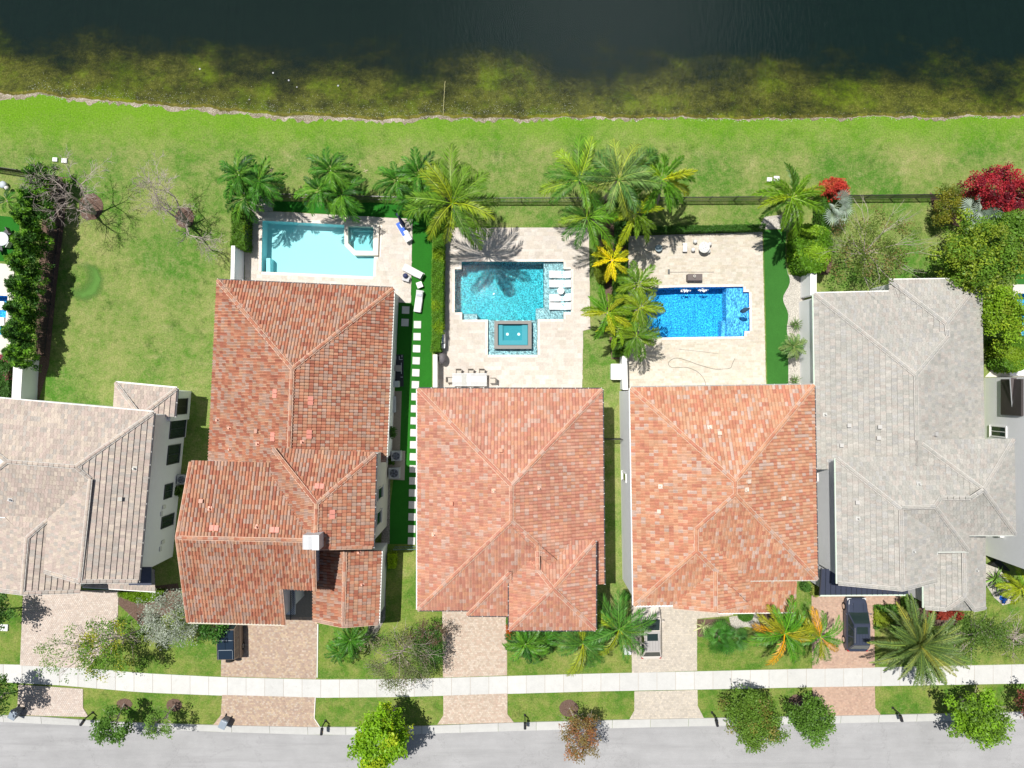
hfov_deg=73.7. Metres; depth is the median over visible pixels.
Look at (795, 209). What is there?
palm tree
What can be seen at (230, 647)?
parked car
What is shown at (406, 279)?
side table
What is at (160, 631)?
tree
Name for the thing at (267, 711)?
driveway
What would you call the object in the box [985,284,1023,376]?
neighbour deck
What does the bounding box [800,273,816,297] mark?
garden wall
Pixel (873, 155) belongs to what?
bank
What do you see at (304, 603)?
porch floor
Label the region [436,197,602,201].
metal fence
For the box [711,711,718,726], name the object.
mailbox
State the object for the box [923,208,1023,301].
tree
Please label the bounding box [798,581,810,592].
shrub
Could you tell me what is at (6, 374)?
shrub
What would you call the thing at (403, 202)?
palm tree
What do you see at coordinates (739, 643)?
fan palm
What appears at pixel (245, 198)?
palm tree
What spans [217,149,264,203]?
palm tree
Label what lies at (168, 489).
window
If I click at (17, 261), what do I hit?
hedge tree
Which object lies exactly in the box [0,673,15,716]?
tree
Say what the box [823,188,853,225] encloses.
fan palm
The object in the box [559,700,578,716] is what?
mulch bed
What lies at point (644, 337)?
palm tree
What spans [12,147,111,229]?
bare tree
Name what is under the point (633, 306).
palm tree
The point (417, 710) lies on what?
front lawn
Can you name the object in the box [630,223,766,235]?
hedge
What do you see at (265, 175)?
palm tree
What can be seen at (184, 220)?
bare tree
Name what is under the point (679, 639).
driveway
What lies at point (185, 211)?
mulch bed
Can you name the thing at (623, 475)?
window
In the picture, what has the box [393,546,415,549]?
iron gate
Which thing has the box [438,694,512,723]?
driveway
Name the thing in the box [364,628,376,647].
yucca
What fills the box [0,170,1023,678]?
ground
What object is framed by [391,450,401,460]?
cooling unit
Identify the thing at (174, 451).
window
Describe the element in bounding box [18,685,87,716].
driveway
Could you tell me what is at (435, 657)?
shrub
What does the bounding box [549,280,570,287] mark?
ledge lounger
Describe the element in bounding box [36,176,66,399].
mulch bed
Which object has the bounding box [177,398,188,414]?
window
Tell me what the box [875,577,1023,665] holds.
yard grass
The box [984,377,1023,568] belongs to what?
house
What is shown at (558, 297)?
ledge lounger
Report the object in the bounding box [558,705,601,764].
tree
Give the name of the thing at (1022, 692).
tree
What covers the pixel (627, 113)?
lake margin
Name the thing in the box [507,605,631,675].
yard grass
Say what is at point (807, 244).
shrub
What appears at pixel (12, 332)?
hedge tree
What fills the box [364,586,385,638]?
gravel strip
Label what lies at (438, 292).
hedge
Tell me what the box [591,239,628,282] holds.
palm tree
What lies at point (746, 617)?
shrub
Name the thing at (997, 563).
garden wall
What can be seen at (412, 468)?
stepping stone path
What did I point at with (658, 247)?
planter bowl
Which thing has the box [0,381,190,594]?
house
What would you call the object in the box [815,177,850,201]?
flowering bush
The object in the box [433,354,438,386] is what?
garden wall
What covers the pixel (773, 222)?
pebble bed
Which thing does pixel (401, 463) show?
equipment pad
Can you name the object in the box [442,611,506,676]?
driveway
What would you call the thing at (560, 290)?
round table
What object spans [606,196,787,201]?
metal fence
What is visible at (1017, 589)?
palm tree
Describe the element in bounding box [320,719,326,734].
mailbox
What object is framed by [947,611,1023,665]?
tree
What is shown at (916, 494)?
house
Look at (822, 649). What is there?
palm tree
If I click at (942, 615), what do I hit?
shrub
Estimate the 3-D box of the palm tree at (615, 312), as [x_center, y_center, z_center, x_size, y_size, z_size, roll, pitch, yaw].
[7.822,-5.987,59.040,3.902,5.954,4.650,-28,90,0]
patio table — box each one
[0,232,8,245]
[394,365,400,370]
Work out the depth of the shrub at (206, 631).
59.18 m
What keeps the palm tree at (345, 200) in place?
on the turf lawn at (400, 511)
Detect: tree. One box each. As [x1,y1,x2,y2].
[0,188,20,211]
[0,318,42,345]
[0,340,41,371]
[0,593,17,633]
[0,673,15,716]
[1,293,46,325]
[3,249,54,283]
[4,271,49,302]
[8,204,56,239]
[9,226,53,259]
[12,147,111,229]
[15,183,57,218]
[21,161,70,192]
[33,622,111,683]
[69,607,145,682]
[88,703,134,746]
[128,152,224,261]
[134,588,197,649]
[139,705,175,739]
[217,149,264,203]
[223,177,268,223]
[235,156,287,211]
[293,168,346,216]
[305,146,362,197]
[318,174,365,222]
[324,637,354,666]
[329,626,370,659]
[347,701,413,767]
[356,622,445,697]
[372,161,417,208]
[391,181,440,225]
[392,147,441,198]
[402,143,500,249]
[405,618,449,646]
[502,631,549,664]
[527,631,558,657]
[538,133,611,213]
[552,607,611,676]
[558,190,620,251]
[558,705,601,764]
[577,138,665,221]
[580,284,632,340]
[581,589,656,662]
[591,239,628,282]
[596,309,633,349]
[608,312,661,362]
[609,185,664,246]
[612,260,661,303]
[614,286,664,330]
[626,148,696,215]
[718,683,790,754]
[742,595,815,665]
[751,162,825,238]
[782,690,836,749]
[785,606,843,664]
[816,194,937,297]
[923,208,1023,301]
[942,686,1016,750]
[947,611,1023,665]
[976,208,1023,253]
[980,282,1023,353]
[995,566,1023,604]
[996,616,1023,663]
[1011,689,1023,718]
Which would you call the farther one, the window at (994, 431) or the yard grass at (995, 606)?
the yard grass at (995, 606)
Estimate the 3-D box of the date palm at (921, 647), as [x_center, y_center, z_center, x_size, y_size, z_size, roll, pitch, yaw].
[34.656,21.901,58.696,7.856,6.856,7.570,31,90,0]
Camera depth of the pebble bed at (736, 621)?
61.97 m
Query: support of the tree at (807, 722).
on the mulch bed at (798, 699)
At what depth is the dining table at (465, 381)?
61.24 m
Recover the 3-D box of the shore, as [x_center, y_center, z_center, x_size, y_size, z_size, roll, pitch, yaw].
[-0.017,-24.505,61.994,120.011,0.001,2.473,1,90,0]
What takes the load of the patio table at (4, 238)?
on the turf patch at (7, 221)
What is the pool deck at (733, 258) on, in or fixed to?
on the ground at (146, 312)
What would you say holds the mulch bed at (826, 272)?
on the ground at (146, 312)
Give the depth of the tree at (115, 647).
57.13 m
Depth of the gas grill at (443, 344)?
60.99 m
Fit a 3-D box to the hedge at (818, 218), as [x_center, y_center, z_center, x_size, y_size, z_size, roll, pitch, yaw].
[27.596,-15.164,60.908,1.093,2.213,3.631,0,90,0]
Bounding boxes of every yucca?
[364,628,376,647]
[986,566,1010,592]
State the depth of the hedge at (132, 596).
61.36 m
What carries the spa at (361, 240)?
in the swimming pool at (309, 248)
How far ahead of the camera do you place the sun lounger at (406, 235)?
61.53 m
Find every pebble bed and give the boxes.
[249,197,272,212]
[729,614,760,629]
[761,214,791,228]
[783,267,803,383]
[986,564,1018,604]
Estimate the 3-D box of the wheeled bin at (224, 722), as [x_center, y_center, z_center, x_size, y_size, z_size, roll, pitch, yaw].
[-25.793,30.357,61.472,0.640,1.048,0.886,24,90,0]
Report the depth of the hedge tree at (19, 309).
58.53 m
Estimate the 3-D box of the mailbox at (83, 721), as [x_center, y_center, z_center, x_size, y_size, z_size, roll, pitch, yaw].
[-38.145,30.024,61.342,0.288,1.317,0.826,34,90,0]
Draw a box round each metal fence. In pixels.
[0,167,22,172]
[35,225,59,355]
[241,193,416,200]
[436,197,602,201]
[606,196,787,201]
[829,193,972,198]
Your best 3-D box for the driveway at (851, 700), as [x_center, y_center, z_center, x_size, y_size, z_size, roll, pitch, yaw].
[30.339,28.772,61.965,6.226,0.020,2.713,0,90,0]
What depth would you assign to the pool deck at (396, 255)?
61.94 m
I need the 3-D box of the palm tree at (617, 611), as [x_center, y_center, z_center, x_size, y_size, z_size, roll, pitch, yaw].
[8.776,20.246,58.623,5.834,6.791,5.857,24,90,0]
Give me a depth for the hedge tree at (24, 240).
58.42 m
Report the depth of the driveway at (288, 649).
61.95 m
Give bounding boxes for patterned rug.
[395,354,403,385]
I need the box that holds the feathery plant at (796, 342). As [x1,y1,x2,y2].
[778,333,807,359]
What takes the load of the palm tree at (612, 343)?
on the mulch bed at (609, 283)
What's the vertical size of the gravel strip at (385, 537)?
0.001 m
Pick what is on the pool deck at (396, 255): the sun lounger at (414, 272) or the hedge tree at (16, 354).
the sun lounger at (414, 272)
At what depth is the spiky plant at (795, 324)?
61.27 m
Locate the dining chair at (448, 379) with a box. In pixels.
[446,377,452,382]
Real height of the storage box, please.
0.545 m
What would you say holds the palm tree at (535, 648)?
on the yard grass at (553, 663)
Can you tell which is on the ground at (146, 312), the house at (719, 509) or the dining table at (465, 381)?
the house at (719, 509)
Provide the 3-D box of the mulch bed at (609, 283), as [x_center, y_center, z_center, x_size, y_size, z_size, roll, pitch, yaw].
[8.710,-9.516,61.970,3.548,0.001,14.516,0,90,0]
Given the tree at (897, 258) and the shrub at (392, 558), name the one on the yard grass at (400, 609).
the shrub at (392, 558)
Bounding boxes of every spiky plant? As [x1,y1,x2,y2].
[787,374,800,383]
[788,315,801,330]
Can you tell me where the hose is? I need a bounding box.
[668,358,734,383]
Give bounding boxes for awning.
[1009,378,1016,406]
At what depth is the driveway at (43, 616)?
61.95 m
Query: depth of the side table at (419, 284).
61.58 m
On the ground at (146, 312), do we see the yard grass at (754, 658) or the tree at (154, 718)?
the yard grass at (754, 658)
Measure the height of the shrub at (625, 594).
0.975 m
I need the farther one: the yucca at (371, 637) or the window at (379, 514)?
the yucca at (371, 637)
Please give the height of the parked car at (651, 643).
1.654 m
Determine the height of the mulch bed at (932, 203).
0.001 m
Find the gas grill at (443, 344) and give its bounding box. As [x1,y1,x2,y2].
[441,330,445,347]
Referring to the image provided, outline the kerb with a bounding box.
[0,711,1023,734]
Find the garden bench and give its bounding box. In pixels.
[682,243,686,251]
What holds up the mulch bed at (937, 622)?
on the yard grass at (995, 606)
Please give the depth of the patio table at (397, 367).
61.28 m
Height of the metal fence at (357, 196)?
1.390 m
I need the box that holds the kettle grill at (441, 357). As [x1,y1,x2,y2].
[438,352,445,363]
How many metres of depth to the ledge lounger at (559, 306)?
61.98 m
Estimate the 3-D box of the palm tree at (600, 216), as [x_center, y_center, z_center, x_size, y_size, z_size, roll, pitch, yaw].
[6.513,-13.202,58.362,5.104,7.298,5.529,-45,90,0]
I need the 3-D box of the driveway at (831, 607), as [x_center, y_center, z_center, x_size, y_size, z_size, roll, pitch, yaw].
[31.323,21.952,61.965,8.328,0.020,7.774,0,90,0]
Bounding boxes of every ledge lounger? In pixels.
[0,317,5,325]
[549,270,570,277]
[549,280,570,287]
[549,293,571,301]
[549,302,570,309]
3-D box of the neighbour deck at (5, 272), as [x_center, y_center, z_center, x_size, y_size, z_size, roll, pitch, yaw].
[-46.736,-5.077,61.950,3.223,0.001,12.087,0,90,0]
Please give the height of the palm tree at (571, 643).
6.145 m
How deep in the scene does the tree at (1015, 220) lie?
57.50 m
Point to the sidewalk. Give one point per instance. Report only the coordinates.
(644, 681)
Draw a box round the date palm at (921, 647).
[867,593,974,690]
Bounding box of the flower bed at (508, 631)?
[505,617,511,641]
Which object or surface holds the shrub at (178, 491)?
on the ground at (146, 312)
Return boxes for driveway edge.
[314,624,319,726]
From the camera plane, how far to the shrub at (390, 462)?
61.55 m
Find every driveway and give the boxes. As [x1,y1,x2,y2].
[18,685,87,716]
[20,590,118,668]
[213,695,318,726]
[221,617,316,678]
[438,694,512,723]
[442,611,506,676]
[630,690,703,719]
[631,595,732,672]
[812,589,900,668]
[812,686,880,714]
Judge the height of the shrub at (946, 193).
3.392 m
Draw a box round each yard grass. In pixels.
[0,594,22,663]
[89,604,220,676]
[317,542,442,677]
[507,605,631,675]
[697,585,811,670]
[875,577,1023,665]
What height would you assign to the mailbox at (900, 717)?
1.317 m
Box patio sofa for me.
[393,396,395,412]
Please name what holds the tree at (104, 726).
on the front lawn at (417, 710)
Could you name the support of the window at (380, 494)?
in the house at (284, 504)
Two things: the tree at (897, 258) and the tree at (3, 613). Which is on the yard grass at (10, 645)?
the tree at (3, 613)
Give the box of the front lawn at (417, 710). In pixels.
[0,664,1023,731]
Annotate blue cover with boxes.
[999,595,1007,602]
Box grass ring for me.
[73,266,101,299]
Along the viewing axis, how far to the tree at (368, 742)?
56.41 m
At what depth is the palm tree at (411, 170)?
56.98 m
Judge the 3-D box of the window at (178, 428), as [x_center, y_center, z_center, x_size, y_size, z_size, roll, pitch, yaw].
[-29.586,3.950,60.591,0.140,2.788,1.754,6,90,0]
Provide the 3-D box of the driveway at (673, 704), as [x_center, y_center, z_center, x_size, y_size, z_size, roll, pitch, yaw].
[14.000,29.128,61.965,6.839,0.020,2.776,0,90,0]
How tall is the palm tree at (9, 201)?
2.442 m
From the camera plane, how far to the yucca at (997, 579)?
61.35 m
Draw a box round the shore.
[0,92,1023,124]
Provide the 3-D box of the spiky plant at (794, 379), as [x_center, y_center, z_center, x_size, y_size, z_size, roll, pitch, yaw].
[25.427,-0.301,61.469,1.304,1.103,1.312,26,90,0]
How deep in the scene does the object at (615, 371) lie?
61.05 m
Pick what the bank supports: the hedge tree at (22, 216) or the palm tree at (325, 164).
the palm tree at (325, 164)
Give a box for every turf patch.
[0,216,18,260]
[1015,260,1023,283]
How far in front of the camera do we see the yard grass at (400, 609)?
62.00 m
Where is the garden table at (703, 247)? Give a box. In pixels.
[698,242,709,252]
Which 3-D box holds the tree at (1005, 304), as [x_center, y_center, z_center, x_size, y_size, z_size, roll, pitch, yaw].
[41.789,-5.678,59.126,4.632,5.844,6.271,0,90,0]
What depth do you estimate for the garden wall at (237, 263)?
60.43 m
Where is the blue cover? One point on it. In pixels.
(1003, 598)
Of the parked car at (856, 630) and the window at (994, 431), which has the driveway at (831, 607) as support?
the parked car at (856, 630)
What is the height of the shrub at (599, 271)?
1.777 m
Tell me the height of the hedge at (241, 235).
2.116 m
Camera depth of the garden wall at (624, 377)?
60.35 m
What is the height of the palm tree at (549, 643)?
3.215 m
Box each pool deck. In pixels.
[245,212,411,302]
[438,228,590,387]
[626,232,765,390]
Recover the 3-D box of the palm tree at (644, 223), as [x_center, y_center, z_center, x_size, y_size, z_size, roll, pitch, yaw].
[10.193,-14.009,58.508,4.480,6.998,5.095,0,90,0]
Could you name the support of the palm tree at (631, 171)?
on the mulch bed at (609, 283)
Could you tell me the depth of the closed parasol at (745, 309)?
60.01 m
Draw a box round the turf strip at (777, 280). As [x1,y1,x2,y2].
[764,230,789,383]
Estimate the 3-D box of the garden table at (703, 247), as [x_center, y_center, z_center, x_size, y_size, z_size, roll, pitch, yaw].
[17.209,-12.246,61.551,1.000,0.778,0.993,0,90,0]
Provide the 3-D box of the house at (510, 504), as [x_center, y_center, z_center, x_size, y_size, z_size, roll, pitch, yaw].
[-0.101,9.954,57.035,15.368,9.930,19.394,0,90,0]
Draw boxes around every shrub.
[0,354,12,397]
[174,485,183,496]
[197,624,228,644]
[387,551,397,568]
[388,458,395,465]
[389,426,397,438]
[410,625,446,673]
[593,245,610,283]
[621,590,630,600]
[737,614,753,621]
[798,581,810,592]
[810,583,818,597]
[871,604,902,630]
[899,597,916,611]
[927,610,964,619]
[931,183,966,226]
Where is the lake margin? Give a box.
[0,83,1023,120]
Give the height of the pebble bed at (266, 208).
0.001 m
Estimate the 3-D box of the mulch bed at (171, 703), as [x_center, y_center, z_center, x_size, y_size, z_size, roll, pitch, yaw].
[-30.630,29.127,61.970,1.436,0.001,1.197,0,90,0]
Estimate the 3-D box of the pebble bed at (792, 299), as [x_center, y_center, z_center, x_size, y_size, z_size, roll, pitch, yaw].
[25.548,-5.242,61.976,1.936,0.001,11.129,0,90,0]
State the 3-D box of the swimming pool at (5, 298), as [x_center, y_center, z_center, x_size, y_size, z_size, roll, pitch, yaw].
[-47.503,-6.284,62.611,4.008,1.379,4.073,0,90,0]
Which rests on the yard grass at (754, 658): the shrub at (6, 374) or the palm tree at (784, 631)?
the palm tree at (784, 631)
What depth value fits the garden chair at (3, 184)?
61.48 m
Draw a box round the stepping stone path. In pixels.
[401,306,420,544]
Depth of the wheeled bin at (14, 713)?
61.03 m
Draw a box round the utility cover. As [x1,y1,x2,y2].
[0,624,8,630]
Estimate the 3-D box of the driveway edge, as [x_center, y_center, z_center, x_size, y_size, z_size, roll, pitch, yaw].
[-17.688,26.416,61.970,0.548,0.100,9.306,0,90,0]
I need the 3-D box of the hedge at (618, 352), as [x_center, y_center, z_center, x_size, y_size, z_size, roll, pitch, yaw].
[9.713,-7.071,61.006,1.706,2.033,9.456,0,90,0]
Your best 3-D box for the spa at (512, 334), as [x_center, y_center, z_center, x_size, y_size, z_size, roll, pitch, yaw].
[0.080,-4.437,62.390,3.364,1.620,2.531,0,90,0]
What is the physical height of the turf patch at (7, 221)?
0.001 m
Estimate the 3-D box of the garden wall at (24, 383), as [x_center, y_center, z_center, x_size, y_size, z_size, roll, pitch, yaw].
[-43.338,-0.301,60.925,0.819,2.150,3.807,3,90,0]
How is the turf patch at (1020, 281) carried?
on the ground at (146, 312)
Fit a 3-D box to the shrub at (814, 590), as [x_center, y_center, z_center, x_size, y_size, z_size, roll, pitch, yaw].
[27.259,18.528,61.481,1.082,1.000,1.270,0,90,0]
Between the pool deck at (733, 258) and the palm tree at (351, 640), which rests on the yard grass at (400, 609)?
the palm tree at (351, 640)
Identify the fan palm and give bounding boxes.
[702,617,736,657]
[717,626,749,652]
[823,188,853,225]
[959,189,1005,226]
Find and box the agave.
[694,618,709,634]
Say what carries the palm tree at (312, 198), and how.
on the ground at (146, 312)
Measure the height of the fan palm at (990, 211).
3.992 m
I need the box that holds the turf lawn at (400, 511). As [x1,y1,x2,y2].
[274,201,431,543]
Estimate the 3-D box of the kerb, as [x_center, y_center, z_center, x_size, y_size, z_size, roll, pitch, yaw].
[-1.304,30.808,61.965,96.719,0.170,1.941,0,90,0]
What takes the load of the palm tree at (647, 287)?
on the ground at (146, 312)
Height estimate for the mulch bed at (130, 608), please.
0.001 m
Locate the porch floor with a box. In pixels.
[285,590,312,616]
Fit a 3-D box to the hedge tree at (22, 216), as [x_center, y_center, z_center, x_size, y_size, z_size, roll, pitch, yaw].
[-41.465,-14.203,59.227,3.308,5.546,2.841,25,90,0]
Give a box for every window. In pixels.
[160,512,174,528]
[163,482,173,499]
[166,443,181,464]
[169,420,186,438]
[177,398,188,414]
[376,508,382,526]
[377,485,383,500]
[621,470,626,482]
[989,425,1006,437]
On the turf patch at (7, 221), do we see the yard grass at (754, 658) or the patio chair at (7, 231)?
the patio chair at (7, 231)
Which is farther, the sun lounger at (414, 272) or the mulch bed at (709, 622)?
the mulch bed at (709, 622)
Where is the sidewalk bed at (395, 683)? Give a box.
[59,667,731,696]
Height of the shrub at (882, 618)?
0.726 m
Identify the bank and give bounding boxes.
[0,94,1023,202]
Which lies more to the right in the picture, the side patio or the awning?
the awning
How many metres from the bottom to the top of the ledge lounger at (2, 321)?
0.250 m
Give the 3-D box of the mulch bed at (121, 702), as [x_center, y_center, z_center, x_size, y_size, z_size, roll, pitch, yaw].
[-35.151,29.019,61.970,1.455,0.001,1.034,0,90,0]
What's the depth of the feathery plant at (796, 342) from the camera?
59.76 m
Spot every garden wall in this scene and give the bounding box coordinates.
[12,359,38,399]
[230,246,244,279]
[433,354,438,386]
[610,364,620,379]
[620,356,627,389]
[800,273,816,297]
[987,559,1009,570]
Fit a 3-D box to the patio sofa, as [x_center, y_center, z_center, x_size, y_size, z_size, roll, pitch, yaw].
[-10.827,1.826,61.575,0.700,0.750,1.510,0,90,0]
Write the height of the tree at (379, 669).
6.529 m
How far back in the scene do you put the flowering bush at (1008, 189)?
57.91 m
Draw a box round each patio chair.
[3,227,11,235]
[5,240,11,247]
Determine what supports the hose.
on the pool deck at (733, 258)
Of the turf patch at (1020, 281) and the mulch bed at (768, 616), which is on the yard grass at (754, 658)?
the mulch bed at (768, 616)
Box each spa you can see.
[344,224,379,256]
[494,321,531,348]
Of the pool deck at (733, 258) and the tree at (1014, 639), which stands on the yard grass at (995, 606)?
the tree at (1014, 639)
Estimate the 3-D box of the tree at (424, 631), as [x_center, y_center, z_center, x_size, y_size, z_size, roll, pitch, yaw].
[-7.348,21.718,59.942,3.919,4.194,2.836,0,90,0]
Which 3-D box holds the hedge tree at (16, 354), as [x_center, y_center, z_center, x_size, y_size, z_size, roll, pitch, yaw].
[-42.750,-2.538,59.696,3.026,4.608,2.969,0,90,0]
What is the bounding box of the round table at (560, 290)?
[557,287,563,293]
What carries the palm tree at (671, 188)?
on the ground at (146, 312)
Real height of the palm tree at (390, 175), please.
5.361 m
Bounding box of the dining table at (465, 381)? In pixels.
[452,373,486,385]
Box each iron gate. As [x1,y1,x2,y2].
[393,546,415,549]
[604,438,622,439]
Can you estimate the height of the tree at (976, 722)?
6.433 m
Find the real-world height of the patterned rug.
0.028 m
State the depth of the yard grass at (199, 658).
62.00 m
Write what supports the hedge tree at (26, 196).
on the mulch bed at (44, 362)
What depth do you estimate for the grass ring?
62.00 m
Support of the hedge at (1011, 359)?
on the ground at (146, 312)
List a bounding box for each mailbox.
[79,711,93,725]
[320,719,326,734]
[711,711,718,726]
[891,707,903,721]
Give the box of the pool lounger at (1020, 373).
[1009,370,1023,375]
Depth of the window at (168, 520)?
60.36 m
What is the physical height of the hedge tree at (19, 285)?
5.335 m
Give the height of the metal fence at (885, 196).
1.390 m
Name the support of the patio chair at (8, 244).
on the turf patch at (7, 221)
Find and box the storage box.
[686,274,701,281]
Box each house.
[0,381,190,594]
[175,278,398,627]
[416,387,605,631]
[619,383,818,613]
[799,278,1016,611]
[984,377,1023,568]
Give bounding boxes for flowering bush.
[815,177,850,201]
[956,161,1023,211]
[989,195,1023,211]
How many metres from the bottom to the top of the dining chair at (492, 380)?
0.921 m
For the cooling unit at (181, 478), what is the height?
0.865 m
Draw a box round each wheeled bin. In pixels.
[7,704,24,720]
[218,713,231,729]
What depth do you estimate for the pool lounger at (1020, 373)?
61.63 m
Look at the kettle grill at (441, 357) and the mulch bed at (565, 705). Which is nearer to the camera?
the kettle grill at (441, 357)
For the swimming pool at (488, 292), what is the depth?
63.50 m
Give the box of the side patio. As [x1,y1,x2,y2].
[392,391,401,449]
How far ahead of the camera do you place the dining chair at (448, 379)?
61.48 m
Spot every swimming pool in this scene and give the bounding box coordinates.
[0,293,8,336]
[258,218,382,278]
[452,259,572,356]
[642,284,751,339]
[1016,291,1023,334]
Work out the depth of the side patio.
61.97 m
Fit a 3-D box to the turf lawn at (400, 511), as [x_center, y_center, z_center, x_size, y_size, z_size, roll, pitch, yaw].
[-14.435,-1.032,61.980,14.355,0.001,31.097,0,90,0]
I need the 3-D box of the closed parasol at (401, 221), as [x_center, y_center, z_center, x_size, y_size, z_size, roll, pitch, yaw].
[-9.826,-14.420,60.654,0.388,2.599,0.980,-32,90,0]
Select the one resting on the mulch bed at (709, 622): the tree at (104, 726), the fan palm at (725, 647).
the fan palm at (725, 647)
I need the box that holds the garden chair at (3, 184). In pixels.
[0,181,8,189]
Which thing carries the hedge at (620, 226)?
on the mulch bed at (609, 283)
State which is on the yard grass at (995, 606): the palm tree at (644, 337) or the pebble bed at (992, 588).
the pebble bed at (992, 588)
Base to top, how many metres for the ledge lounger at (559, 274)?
0.514 m
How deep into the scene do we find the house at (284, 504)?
55.98 m
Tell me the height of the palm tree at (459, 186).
10.565 m
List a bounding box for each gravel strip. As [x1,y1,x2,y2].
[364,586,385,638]
[381,479,389,543]
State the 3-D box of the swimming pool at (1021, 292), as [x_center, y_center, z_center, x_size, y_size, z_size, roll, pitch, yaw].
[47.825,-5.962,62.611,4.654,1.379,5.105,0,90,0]
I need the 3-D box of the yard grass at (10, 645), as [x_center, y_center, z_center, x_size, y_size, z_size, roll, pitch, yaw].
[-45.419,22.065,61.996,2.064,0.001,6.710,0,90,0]
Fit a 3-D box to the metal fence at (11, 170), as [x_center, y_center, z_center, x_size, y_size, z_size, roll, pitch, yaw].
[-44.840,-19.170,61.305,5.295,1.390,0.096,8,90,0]
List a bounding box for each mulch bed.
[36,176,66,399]
[79,193,102,219]
[117,698,131,708]
[119,583,182,625]
[166,699,181,711]
[175,208,193,227]
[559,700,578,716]
[591,199,625,358]
[697,619,737,638]
[758,613,787,636]
[788,694,804,709]
[820,257,831,274]
[881,601,957,625]
[930,192,963,226]
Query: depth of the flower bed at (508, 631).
61.59 m
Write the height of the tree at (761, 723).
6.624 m
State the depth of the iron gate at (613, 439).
60.28 m
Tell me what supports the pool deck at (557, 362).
on the ground at (146, 312)
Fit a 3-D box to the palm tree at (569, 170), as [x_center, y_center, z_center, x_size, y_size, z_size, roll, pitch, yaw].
[5.481,-16.755,57.658,5.828,8.711,6.201,20,90,0]
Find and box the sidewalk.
[0,664,1023,697]
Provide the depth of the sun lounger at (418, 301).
61.55 m
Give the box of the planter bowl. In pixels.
[655,244,661,251]
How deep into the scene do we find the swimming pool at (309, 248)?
63.35 m
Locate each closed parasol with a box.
[396,213,404,227]
[740,307,749,312]
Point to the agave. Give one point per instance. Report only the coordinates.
(702, 626)
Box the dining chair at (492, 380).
[490,378,495,382]
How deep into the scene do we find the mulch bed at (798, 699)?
61.97 m
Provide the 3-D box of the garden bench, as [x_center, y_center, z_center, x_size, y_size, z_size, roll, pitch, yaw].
[15.598,-12.311,61.782,0.360,0.435,0.745,0,90,0]
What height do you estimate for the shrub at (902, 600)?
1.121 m
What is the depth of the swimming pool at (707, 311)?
63.50 m
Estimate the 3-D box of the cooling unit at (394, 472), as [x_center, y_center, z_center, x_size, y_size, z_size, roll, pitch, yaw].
[-10.564,7.987,61.468,1.000,0.865,1.000,0,90,0]
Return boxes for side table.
[402,275,409,281]
[416,281,422,287]
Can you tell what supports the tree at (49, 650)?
on the yard grass at (199, 658)
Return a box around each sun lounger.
[396,222,412,242]
[402,264,423,279]
[414,290,423,311]
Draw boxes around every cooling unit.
[177,474,185,483]
[388,467,400,478]
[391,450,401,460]
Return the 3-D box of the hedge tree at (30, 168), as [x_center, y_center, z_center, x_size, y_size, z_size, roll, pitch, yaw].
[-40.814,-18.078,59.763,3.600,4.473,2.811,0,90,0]
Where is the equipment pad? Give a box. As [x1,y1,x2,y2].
[388,451,404,479]
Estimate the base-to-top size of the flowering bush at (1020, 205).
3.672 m
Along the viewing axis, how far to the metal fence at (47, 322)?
61.39 m
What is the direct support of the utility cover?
on the yard grass at (10, 645)
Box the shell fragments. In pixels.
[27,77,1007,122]
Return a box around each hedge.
[117,588,164,603]
[229,205,253,252]
[430,219,446,352]
[611,251,631,357]
[613,193,629,249]
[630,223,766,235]
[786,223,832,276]
[811,193,831,229]
[985,334,1023,373]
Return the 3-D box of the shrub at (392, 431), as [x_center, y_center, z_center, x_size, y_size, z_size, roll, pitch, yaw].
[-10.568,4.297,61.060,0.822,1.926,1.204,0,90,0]
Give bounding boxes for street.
[0,719,1023,767]
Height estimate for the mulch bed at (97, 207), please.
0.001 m
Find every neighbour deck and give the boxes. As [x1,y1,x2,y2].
[0,264,13,354]
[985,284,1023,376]
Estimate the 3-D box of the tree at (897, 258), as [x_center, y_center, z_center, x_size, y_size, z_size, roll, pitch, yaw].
[31.067,-11.766,59.023,9.283,6.017,9.454,0,90,0]
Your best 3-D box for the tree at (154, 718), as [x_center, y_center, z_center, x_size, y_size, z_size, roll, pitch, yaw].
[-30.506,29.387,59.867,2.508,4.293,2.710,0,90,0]
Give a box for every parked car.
[216,624,244,662]
[638,607,663,658]
[842,597,871,651]
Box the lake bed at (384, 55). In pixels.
[0,0,1023,111]

